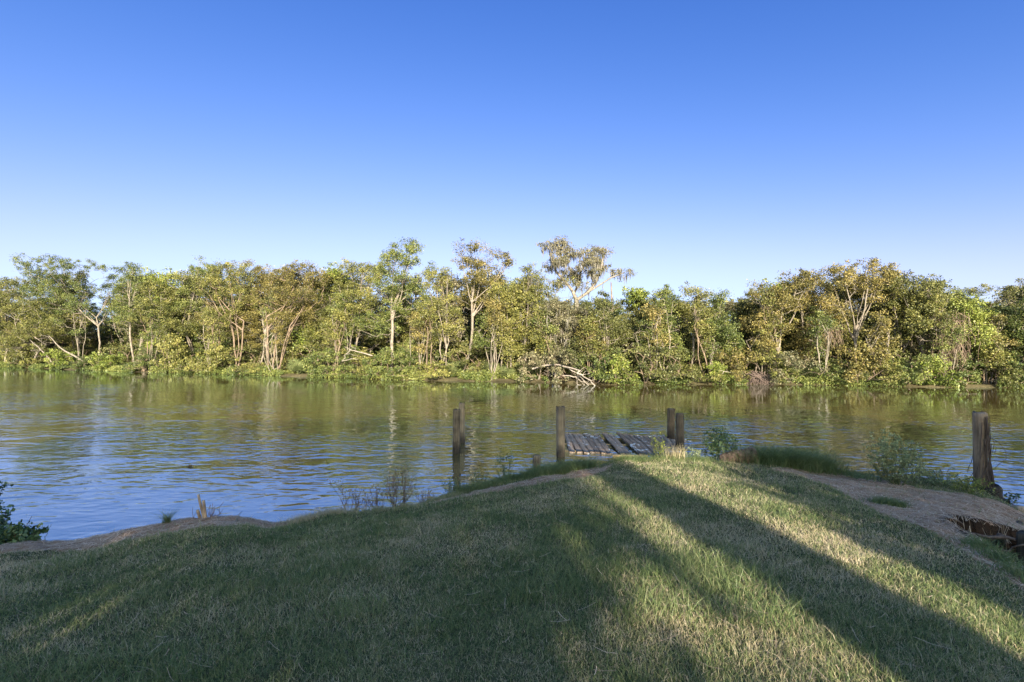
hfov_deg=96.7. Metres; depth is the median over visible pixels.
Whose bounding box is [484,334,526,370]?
bush
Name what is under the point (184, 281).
tree
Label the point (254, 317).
tree
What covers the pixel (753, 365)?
bush
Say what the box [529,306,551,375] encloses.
sapling
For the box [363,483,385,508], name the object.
weed
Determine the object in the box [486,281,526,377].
tree
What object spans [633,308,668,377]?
sapling
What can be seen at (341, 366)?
bush
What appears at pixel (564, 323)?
tree
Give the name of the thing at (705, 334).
sapling
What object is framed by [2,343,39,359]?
bush
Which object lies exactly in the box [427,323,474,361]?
bush
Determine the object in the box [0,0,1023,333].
sky
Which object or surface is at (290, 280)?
tree
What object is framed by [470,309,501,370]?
sapling
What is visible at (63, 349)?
leaning trunk
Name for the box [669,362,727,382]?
bush
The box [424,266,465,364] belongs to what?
tree
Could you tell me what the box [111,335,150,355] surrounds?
bush
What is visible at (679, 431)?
piling
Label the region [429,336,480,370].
bush
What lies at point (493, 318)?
sapling
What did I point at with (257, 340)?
tree
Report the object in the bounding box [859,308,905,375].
sapling
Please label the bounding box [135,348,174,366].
bush
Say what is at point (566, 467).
grass clump
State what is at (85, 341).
bush
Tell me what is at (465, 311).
tree
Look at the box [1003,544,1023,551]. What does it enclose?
root
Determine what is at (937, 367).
bush
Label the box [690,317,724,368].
sapling
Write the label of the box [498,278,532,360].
tree
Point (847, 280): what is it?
tree
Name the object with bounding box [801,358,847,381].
bush
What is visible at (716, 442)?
shrub
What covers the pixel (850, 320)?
tree
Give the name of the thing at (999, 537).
root
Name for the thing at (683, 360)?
bush
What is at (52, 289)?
tree
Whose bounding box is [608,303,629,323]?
tree
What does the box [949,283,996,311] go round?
tree
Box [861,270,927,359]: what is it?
tree
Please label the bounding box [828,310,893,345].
tree
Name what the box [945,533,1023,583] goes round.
grass clump
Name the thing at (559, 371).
bush
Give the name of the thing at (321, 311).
tree
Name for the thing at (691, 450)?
weed
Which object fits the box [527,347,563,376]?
bush
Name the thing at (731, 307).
tree
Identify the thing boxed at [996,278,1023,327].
tree
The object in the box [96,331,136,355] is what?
bush
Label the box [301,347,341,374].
bush
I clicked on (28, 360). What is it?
bush
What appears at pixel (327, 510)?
grass clump
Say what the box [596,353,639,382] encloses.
bush
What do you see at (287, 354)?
bush
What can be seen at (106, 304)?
tree
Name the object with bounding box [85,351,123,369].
bush
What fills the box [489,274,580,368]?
tree
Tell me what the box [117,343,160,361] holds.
bush
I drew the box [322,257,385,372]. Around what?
tree
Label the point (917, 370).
palmetto
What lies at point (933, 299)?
tree
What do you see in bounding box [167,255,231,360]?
tree
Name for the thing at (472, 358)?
bush
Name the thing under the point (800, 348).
tree
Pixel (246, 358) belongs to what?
bush
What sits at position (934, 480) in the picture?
weed
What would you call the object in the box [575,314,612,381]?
sapling
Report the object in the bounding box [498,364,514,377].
palmetto
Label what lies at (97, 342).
bush
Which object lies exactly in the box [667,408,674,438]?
piling
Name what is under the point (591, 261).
old oak
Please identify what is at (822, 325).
sapling
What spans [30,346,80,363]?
bush
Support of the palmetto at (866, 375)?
on the ground at (962, 524)
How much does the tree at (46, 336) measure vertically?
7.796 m
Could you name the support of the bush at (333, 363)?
on the ground at (962, 524)
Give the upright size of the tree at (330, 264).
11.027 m
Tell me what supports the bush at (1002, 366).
on the ground at (962, 524)
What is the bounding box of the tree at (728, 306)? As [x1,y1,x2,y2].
[711,299,749,351]
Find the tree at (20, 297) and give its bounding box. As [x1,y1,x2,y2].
[0,276,63,347]
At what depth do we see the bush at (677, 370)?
30.83 m
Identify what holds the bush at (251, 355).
on the ground at (962, 524)
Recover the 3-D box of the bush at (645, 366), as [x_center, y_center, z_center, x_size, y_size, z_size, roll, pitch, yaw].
[9.331,1.575,30.716,3.650,3.055,4.612,0,-1,36]
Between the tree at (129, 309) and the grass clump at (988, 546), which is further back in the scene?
the tree at (129, 309)
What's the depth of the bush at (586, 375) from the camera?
32.79 m
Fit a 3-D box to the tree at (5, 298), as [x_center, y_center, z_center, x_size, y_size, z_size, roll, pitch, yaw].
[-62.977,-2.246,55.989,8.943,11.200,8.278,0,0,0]
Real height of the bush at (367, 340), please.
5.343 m
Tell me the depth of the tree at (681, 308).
33.63 m
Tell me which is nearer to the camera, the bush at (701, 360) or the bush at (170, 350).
the bush at (701, 360)
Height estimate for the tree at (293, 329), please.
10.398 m
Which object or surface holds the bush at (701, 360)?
on the ground at (962, 524)
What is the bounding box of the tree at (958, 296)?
[940,286,988,373]
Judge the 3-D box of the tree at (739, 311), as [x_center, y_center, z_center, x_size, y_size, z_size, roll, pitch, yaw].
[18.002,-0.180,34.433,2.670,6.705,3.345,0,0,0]
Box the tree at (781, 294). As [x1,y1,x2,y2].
[737,267,828,353]
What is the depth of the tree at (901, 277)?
33.15 m
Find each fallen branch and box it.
[342,346,372,360]
[532,364,589,384]
[565,367,595,385]
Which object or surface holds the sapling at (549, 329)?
on the ground at (962, 524)
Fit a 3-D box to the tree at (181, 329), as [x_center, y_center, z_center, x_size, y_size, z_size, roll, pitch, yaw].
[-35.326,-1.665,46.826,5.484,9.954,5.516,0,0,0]
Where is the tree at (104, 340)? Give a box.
[45,311,107,352]
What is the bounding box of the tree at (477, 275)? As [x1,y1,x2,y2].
[450,237,515,373]
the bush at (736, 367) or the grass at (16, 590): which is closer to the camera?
the grass at (16, 590)
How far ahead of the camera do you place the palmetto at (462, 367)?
35.51 m
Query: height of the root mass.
1.085 m
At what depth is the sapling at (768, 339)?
31.82 m
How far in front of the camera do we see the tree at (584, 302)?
46.82 m
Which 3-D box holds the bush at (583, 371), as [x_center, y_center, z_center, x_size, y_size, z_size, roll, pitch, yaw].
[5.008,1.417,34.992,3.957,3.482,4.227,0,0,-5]
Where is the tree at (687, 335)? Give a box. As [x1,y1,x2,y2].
[656,297,706,353]
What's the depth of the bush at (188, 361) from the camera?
43.78 m
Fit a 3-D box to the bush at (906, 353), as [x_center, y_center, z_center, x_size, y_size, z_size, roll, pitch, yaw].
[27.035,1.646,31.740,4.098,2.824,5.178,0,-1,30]
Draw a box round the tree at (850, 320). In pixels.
[833,280,872,348]
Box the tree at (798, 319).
[771,278,878,361]
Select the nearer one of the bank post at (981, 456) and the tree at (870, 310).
the bank post at (981, 456)
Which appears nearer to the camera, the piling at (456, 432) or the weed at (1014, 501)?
the weed at (1014, 501)
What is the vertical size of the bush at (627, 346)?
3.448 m
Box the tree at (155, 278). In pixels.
[138,266,192,356]
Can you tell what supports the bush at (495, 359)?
on the ground at (962, 524)
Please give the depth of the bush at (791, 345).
35.79 m
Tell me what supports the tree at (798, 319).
on the ground at (962, 524)
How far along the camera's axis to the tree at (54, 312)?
65.87 m
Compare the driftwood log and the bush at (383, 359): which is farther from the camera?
the bush at (383, 359)
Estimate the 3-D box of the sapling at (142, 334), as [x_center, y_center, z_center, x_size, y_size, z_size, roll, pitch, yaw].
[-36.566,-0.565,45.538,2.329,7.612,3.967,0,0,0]
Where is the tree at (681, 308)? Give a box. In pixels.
[668,280,715,363]
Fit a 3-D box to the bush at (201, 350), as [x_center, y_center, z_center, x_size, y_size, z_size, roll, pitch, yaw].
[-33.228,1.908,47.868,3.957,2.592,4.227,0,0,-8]
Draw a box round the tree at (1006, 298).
[989,287,1021,305]
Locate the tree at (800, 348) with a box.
[781,270,857,361]
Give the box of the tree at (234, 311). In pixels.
[187,260,259,365]
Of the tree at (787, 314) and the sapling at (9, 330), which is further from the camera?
the sapling at (9, 330)
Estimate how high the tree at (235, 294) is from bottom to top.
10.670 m
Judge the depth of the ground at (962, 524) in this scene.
3.16 m
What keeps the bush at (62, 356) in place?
on the ground at (962, 524)
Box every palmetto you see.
[269,360,281,368]
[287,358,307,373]
[440,360,464,375]
[477,360,500,371]
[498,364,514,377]
[513,363,529,373]
[527,366,539,374]
[749,362,772,374]
[779,359,806,377]
[804,367,822,378]
[846,368,870,378]
[894,361,930,377]
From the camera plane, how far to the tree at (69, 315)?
57.98 m
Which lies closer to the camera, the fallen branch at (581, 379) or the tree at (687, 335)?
the fallen branch at (581, 379)
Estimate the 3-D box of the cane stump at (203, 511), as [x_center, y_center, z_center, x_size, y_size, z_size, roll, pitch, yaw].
[-3.914,2.154,5.885,0.364,0.357,0.217,0,0,0]
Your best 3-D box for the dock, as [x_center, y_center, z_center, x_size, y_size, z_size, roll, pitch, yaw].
[3.487,2.789,12.134,4.377,0.276,2.353,0,0,0]
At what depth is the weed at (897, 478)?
6.77 m
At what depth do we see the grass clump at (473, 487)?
6.92 m
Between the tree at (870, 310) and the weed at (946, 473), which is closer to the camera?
the weed at (946, 473)
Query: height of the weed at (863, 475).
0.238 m
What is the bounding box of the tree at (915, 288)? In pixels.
[893,273,999,373]
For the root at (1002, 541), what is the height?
0.522 m
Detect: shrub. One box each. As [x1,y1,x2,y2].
[0,481,31,534]
[0,517,48,544]
[699,426,740,461]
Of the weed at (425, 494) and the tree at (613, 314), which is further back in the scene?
the tree at (613, 314)
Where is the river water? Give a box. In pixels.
[0,367,1023,540]
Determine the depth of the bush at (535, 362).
32.74 m
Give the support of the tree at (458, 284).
on the ground at (962, 524)
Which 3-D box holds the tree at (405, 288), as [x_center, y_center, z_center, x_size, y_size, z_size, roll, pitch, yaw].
[-9.761,-2.680,37.545,6.989,11.680,5.461,0,0,0]
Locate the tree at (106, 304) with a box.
[100,287,147,345]
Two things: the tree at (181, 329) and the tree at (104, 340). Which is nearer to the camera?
the tree at (181, 329)
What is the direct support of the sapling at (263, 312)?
on the ground at (962, 524)
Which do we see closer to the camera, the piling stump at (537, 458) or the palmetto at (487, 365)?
the piling stump at (537, 458)
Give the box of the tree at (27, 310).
[0,296,68,363]
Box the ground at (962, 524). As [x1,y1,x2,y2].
[0,350,1023,681]
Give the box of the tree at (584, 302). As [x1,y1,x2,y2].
[572,299,595,309]
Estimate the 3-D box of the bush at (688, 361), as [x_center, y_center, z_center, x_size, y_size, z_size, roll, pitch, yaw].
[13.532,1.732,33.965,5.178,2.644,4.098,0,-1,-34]
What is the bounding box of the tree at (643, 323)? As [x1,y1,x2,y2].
[626,297,659,360]
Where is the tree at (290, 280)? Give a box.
[248,259,332,368]
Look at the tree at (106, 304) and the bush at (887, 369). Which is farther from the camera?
the tree at (106, 304)
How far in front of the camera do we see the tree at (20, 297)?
63.28 m
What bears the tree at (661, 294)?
on the ground at (962, 524)
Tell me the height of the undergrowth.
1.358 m
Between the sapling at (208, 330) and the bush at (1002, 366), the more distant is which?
the sapling at (208, 330)
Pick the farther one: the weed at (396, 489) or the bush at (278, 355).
the bush at (278, 355)
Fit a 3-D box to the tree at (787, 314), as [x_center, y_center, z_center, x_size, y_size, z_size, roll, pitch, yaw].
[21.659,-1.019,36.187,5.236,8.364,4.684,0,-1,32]
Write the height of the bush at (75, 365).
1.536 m
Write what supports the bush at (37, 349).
on the ground at (962, 524)
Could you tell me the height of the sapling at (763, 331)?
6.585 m
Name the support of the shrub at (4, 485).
on the ground at (962, 524)
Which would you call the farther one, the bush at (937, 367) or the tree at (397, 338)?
the tree at (397, 338)
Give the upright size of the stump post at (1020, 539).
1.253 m
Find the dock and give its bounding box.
[565,432,690,456]
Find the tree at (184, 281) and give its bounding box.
[157,269,235,354]
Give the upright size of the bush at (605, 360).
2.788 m
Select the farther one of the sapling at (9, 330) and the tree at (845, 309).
the sapling at (9, 330)
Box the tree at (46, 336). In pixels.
[30,310,59,348]
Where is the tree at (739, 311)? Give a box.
[727,298,772,365]
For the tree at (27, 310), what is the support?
on the ground at (962, 524)
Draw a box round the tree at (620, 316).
[614,314,630,332]
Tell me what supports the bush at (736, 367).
on the ground at (962, 524)
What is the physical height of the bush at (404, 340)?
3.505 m
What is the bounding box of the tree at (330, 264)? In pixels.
[290,261,357,359]
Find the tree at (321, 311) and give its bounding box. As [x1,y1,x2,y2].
[306,268,340,370]
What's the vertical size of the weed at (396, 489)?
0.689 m
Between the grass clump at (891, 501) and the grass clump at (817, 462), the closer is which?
the grass clump at (891, 501)
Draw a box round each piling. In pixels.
[452,409,459,453]
[459,402,464,442]
[556,406,564,456]
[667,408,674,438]
[675,413,683,447]
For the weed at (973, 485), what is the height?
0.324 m
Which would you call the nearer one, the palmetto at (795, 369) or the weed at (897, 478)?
the weed at (897, 478)
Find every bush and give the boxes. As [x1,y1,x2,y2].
[0,347,13,360]
[2,342,61,360]
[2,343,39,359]
[4,349,52,366]
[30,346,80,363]
[40,348,80,367]
[46,345,96,359]
[55,329,118,355]
[62,329,105,355]
[68,356,99,369]
[70,327,135,355]
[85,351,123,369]
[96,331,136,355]
[96,343,143,363]
[99,323,136,354]
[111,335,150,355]
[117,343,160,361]
[119,345,164,371]
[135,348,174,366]
[149,333,200,373]
[163,345,226,363]
[169,355,218,371]
[173,347,216,365]
[192,342,239,374]
[193,330,246,366]
[219,343,271,367]
[221,338,261,365]
[227,346,287,365]
[230,362,266,373]
[265,337,311,369]
[269,341,310,364]
[286,339,339,372]
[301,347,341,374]
[319,344,360,375]
[326,338,384,368]
[326,348,369,371]
[345,330,386,356]
[347,350,386,378]
[353,325,396,363]
[361,347,404,377]
[379,344,425,377]
[382,337,423,369]
[382,337,440,369]
[384,329,455,361]
[411,340,453,369]
[413,360,453,378]
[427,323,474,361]
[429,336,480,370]
[440,343,500,375]
[442,337,506,367]
[480,347,513,371]
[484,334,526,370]
[505,347,554,374]
[515,350,564,382]
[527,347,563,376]
[547,348,588,383]
[553,345,590,378]
[569,340,609,377]
[573,346,622,383]
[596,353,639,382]
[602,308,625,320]
[614,342,676,382]
[617,340,664,376]
[646,335,695,367]
[648,347,704,381]
[655,348,716,374]
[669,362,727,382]
[694,352,744,369]
[701,361,733,381]
[715,347,760,380]
[724,339,775,376]
[746,347,798,385]
[747,337,802,374]
[768,350,829,384]
[773,334,831,363]
[787,335,846,375]
[791,334,856,370]
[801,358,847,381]
[822,335,884,374]
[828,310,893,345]
[831,341,896,382]
[863,360,909,385]
[872,346,926,372]
[879,352,942,384]
[895,344,948,368]
[911,355,965,384]
[932,343,1003,379]
[932,344,985,384]
[934,350,982,380]
[966,346,1023,382]
[969,355,1023,388]
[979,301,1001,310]
[996,350,1023,383]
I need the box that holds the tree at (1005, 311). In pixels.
[958,305,1023,331]
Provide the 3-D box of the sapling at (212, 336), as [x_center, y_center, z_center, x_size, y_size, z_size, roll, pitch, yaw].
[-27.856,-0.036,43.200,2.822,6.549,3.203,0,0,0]
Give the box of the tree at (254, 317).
[229,259,274,363]
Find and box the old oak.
[536,235,637,310]
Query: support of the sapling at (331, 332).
on the ground at (962, 524)
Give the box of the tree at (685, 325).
[678,315,695,363]
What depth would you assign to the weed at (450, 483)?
6.91 m
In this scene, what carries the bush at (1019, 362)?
on the ground at (962, 524)
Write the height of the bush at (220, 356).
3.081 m
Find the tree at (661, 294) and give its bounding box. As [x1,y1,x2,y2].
[633,284,691,368]
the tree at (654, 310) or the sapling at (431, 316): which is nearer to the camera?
the tree at (654, 310)
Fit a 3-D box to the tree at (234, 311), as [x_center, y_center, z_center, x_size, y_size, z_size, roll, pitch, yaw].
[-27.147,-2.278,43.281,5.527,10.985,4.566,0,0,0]
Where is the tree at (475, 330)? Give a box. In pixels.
[458,269,507,363]
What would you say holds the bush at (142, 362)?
on the ground at (962, 524)
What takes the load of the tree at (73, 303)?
on the ground at (962, 524)
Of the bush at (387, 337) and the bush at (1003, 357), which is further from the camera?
the bush at (387, 337)
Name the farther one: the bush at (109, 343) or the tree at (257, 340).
the bush at (109, 343)
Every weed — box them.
[326,479,377,510]
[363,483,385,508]
[381,464,416,505]
[415,488,434,501]
[440,475,460,491]
[467,469,489,484]
[493,447,515,476]
[650,432,669,459]
[685,447,703,456]
[848,466,890,481]
[860,429,928,484]
[909,469,967,486]
[934,468,957,480]
[942,474,995,494]
[998,490,1020,505]
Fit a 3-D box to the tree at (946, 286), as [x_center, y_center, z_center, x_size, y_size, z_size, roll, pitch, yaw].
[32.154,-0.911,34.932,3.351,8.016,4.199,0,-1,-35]
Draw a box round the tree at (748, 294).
[736,288,763,311]
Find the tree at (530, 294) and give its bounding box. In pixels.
[512,261,555,359]
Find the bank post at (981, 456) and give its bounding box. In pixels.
[967,411,1005,487]
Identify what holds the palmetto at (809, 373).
on the ground at (962, 524)
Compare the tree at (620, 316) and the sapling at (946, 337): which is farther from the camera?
the tree at (620, 316)
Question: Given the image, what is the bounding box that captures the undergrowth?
[0,360,1023,387]
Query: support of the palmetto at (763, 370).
on the ground at (962, 524)
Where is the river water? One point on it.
(85, 454)
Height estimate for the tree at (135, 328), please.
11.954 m
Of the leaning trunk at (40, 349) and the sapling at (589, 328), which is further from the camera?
the leaning trunk at (40, 349)
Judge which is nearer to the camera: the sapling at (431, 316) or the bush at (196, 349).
the sapling at (431, 316)
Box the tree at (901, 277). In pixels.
[868,269,960,362]
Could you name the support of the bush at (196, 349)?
on the ground at (962, 524)
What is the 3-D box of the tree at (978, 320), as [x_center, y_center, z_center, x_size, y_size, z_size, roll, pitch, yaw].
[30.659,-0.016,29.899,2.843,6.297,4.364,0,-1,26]
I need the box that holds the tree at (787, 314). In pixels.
[757,276,818,356]
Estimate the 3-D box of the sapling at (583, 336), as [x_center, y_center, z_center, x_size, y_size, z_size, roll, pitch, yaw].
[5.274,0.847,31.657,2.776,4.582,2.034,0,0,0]
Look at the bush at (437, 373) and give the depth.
34.95 m
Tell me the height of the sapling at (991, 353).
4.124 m
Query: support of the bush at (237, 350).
on the ground at (962, 524)
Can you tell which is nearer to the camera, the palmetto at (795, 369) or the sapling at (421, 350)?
the palmetto at (795, 369)
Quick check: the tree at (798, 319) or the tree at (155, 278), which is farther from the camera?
the tree at (155, 278)
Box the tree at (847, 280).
[814,257,902,347]
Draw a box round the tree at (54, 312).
[40,283,73,347]
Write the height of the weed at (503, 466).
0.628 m
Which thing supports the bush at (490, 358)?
on the ground at (962, 524)
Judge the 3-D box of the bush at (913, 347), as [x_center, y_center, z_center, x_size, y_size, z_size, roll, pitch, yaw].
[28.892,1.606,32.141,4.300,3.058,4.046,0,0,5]
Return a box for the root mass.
[743,371,773,384]
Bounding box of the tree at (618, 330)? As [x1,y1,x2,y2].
[562,291,641,380]
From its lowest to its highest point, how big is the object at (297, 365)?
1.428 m
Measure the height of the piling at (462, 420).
1.906 m
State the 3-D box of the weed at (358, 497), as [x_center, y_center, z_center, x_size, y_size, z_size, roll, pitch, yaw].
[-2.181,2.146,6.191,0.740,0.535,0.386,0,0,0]
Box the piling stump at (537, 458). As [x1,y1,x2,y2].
[533,454,540,470]
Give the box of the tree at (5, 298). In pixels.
[0,276,44,361]
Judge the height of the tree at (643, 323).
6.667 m
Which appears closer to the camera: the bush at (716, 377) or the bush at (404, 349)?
the bush at (716, 377)
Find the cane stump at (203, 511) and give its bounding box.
[192,494,222,518]
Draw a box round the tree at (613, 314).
[596,311,627,348]
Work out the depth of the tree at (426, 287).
45.83 m
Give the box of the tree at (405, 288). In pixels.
[350,237,438,371]
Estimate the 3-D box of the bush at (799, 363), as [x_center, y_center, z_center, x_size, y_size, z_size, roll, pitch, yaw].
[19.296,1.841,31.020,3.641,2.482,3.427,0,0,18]
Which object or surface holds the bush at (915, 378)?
on the ground at (962, 524)
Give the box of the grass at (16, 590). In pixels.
[0,457,1023,681]
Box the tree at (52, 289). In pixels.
[9,252,131,362]
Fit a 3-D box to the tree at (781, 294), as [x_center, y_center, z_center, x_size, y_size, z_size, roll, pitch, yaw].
[18.943,-0.980,32.622,4.943,8.260,4.116,0,0,0]
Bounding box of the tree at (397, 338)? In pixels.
[388,282,414,347]
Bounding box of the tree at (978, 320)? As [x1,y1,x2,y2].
[945,293,1008,382]
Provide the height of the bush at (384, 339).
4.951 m
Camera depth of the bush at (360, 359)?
36.69 m
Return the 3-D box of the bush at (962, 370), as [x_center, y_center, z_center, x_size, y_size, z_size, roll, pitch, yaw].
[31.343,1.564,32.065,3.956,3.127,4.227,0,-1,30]
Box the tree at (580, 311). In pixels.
[553,296,595,378]
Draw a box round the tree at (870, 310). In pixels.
[856,288,909,323]
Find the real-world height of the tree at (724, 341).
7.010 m
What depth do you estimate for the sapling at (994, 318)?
29.23 m
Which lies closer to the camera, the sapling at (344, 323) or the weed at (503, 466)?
the weed at (503, 466)
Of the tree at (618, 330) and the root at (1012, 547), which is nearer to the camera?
the root at (1012, 547)
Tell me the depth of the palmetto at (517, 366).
34.72 m
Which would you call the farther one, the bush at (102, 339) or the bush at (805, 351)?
the bush at (102, 339)
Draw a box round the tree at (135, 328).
[107,269,165,348]
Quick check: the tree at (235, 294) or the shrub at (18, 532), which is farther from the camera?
the tree at (235, 294)
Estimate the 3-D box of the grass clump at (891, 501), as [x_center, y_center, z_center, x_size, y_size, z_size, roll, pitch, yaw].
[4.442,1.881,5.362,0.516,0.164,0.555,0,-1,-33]
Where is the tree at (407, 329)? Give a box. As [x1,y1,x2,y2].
[394,273,429,365]
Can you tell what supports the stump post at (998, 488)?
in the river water
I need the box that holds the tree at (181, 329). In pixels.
[133,276,198,363]
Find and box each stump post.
[977,484,1002,498]
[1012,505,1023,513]
[1016,530,1023,566]
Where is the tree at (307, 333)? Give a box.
[295,261,412,355]
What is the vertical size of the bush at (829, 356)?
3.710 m
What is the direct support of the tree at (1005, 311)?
on the ground at (962, 524)
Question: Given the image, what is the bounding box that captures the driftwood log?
[718,447,758,463]
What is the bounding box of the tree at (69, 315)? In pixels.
[48,269,94,356]
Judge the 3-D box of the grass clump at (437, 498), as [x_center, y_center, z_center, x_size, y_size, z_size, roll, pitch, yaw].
[-1.285,2.239,6.264,1.644,0.253,0.586,0,-1,-25]
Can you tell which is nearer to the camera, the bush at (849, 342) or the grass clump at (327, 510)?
the grass clump at (327, 510)
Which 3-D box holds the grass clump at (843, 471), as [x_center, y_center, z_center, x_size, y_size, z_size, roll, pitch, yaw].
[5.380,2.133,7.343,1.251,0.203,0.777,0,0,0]
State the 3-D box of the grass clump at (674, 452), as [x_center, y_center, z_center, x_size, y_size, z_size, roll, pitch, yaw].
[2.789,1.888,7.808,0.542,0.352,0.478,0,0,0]
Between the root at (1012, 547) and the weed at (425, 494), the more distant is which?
the weed at (425, 494)
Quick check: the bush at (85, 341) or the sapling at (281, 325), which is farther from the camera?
the bush at (85, 341)
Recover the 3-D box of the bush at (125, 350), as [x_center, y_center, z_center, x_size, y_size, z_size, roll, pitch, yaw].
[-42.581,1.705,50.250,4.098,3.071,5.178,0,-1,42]
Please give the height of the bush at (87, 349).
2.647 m
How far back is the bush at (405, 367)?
35.32 m
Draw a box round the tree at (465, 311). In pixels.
[456,283,482,333]
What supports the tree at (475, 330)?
on the ground at (962, 524)
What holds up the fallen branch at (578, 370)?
on the ground at (962, 524)
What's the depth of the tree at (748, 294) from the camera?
40.20 m
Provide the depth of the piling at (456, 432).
11.30 m
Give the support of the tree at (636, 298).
on the ground at (962, 524)
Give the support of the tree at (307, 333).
on the ground at (962, 524)
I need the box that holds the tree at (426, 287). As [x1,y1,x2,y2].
[420,282,458,351]
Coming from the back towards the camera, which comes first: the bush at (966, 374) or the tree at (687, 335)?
the tree at (687, 335)
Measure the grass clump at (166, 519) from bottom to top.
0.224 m
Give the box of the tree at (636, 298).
[617,285,655,365]
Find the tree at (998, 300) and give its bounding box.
[989,285,1023,306]
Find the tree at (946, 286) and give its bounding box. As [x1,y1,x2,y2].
[912,275,962,348]
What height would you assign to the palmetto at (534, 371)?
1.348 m
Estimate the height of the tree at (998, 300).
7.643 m
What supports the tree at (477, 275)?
on the ground at (962, 524)
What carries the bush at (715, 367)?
on the ground at (962, 524)
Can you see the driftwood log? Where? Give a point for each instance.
(732, 456)
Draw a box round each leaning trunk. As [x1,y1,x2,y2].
[18,337,53,363]
[41,335,86,363]
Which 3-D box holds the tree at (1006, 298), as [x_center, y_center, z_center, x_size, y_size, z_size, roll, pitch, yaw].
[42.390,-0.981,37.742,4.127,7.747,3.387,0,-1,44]
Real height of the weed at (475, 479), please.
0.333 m
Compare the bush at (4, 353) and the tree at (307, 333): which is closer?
the tree at (307, 333)
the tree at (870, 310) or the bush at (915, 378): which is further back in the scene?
the tree at (870, 310)
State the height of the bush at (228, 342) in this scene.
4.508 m
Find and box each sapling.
[0,325,39,361]
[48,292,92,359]
[120,297,160,370]
[140,305,171,368]
[184,298,222,366]
[196,306,233,366]
[257,293,289,365]
[261,310,293,371]
[316,309,350,369]
[325,292,356,375]
[408,309,430,369]
[409,297,442,371]
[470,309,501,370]
[483,293,514,378]
[527,309,560,377]
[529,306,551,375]
[567,320,607,380]
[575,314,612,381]
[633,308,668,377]
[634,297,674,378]
[688,299,726,375]
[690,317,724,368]
[743,318,780,371]
[751,292,784,377]
[802,306,843,373]
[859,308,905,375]
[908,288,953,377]
[918,319,971,379]
[966,326,1013,383]
[967,313,1020,383]
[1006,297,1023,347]
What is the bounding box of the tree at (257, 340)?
[221,271,284,364]
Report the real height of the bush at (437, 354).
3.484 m
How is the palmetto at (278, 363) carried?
on the ground at (962, 524)
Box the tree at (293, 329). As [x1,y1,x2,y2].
[270,273,315,353]
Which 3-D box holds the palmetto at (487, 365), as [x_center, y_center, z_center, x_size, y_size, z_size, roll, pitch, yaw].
[-1.445,2.098,35.369,2.496,1.493,2.209,0,0,0]
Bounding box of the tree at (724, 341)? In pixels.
[701,287,747,365]
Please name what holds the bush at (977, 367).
on the ground at (962, 524)
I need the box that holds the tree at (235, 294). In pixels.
[224,273,248,349]
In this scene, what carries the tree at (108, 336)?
on the ground at (962, 524)
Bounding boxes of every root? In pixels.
[964,532,1015,541]
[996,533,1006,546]
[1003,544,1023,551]
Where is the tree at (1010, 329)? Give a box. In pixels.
[967,304,1023,375]
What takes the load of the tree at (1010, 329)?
on the ground at (962, 524)
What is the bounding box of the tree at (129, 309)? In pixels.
[96,261,154,364]
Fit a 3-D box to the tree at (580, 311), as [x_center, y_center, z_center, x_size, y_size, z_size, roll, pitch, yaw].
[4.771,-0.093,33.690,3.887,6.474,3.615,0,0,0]
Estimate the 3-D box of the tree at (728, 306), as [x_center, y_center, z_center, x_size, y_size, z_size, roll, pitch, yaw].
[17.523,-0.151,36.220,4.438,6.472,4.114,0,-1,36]
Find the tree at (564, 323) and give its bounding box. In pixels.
[534,297,582,378]
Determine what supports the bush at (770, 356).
on the ground at (962, 524)
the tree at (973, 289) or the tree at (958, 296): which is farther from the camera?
the tree at (973, 289)
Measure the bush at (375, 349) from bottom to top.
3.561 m
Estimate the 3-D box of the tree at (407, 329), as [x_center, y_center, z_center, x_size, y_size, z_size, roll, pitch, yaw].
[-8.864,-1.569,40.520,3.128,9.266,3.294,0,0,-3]
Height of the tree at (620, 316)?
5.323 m
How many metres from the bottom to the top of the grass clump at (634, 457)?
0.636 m
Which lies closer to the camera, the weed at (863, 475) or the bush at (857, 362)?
the weed at (863, 475)
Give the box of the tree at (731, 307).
[726,296,750,316]
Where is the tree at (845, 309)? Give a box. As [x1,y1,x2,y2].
[829,291,862,358]
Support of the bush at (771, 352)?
on the ground at (962, 524)
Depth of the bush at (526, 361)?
34.66 m
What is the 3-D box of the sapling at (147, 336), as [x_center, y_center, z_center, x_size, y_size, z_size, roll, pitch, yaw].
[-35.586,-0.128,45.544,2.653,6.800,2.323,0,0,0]
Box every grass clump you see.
[138,508,179,523]
[270,504,366,525]
[361,490,470,512]
[443,469,564,494]
[517,455,609,478]
[602,452,727,463]
[659,443,687,459]
[718,440,864,475]
[807,468,884,480]
[858,494,914,508]
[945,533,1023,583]
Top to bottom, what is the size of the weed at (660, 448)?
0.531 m
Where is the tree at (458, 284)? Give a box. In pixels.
[414,272,477,364]
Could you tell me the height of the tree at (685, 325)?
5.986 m
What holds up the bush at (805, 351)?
on the ground at (962, 524)
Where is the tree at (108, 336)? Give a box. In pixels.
[97,313,125,344]
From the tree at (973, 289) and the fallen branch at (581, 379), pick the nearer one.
the fallen branch at (581, 379)

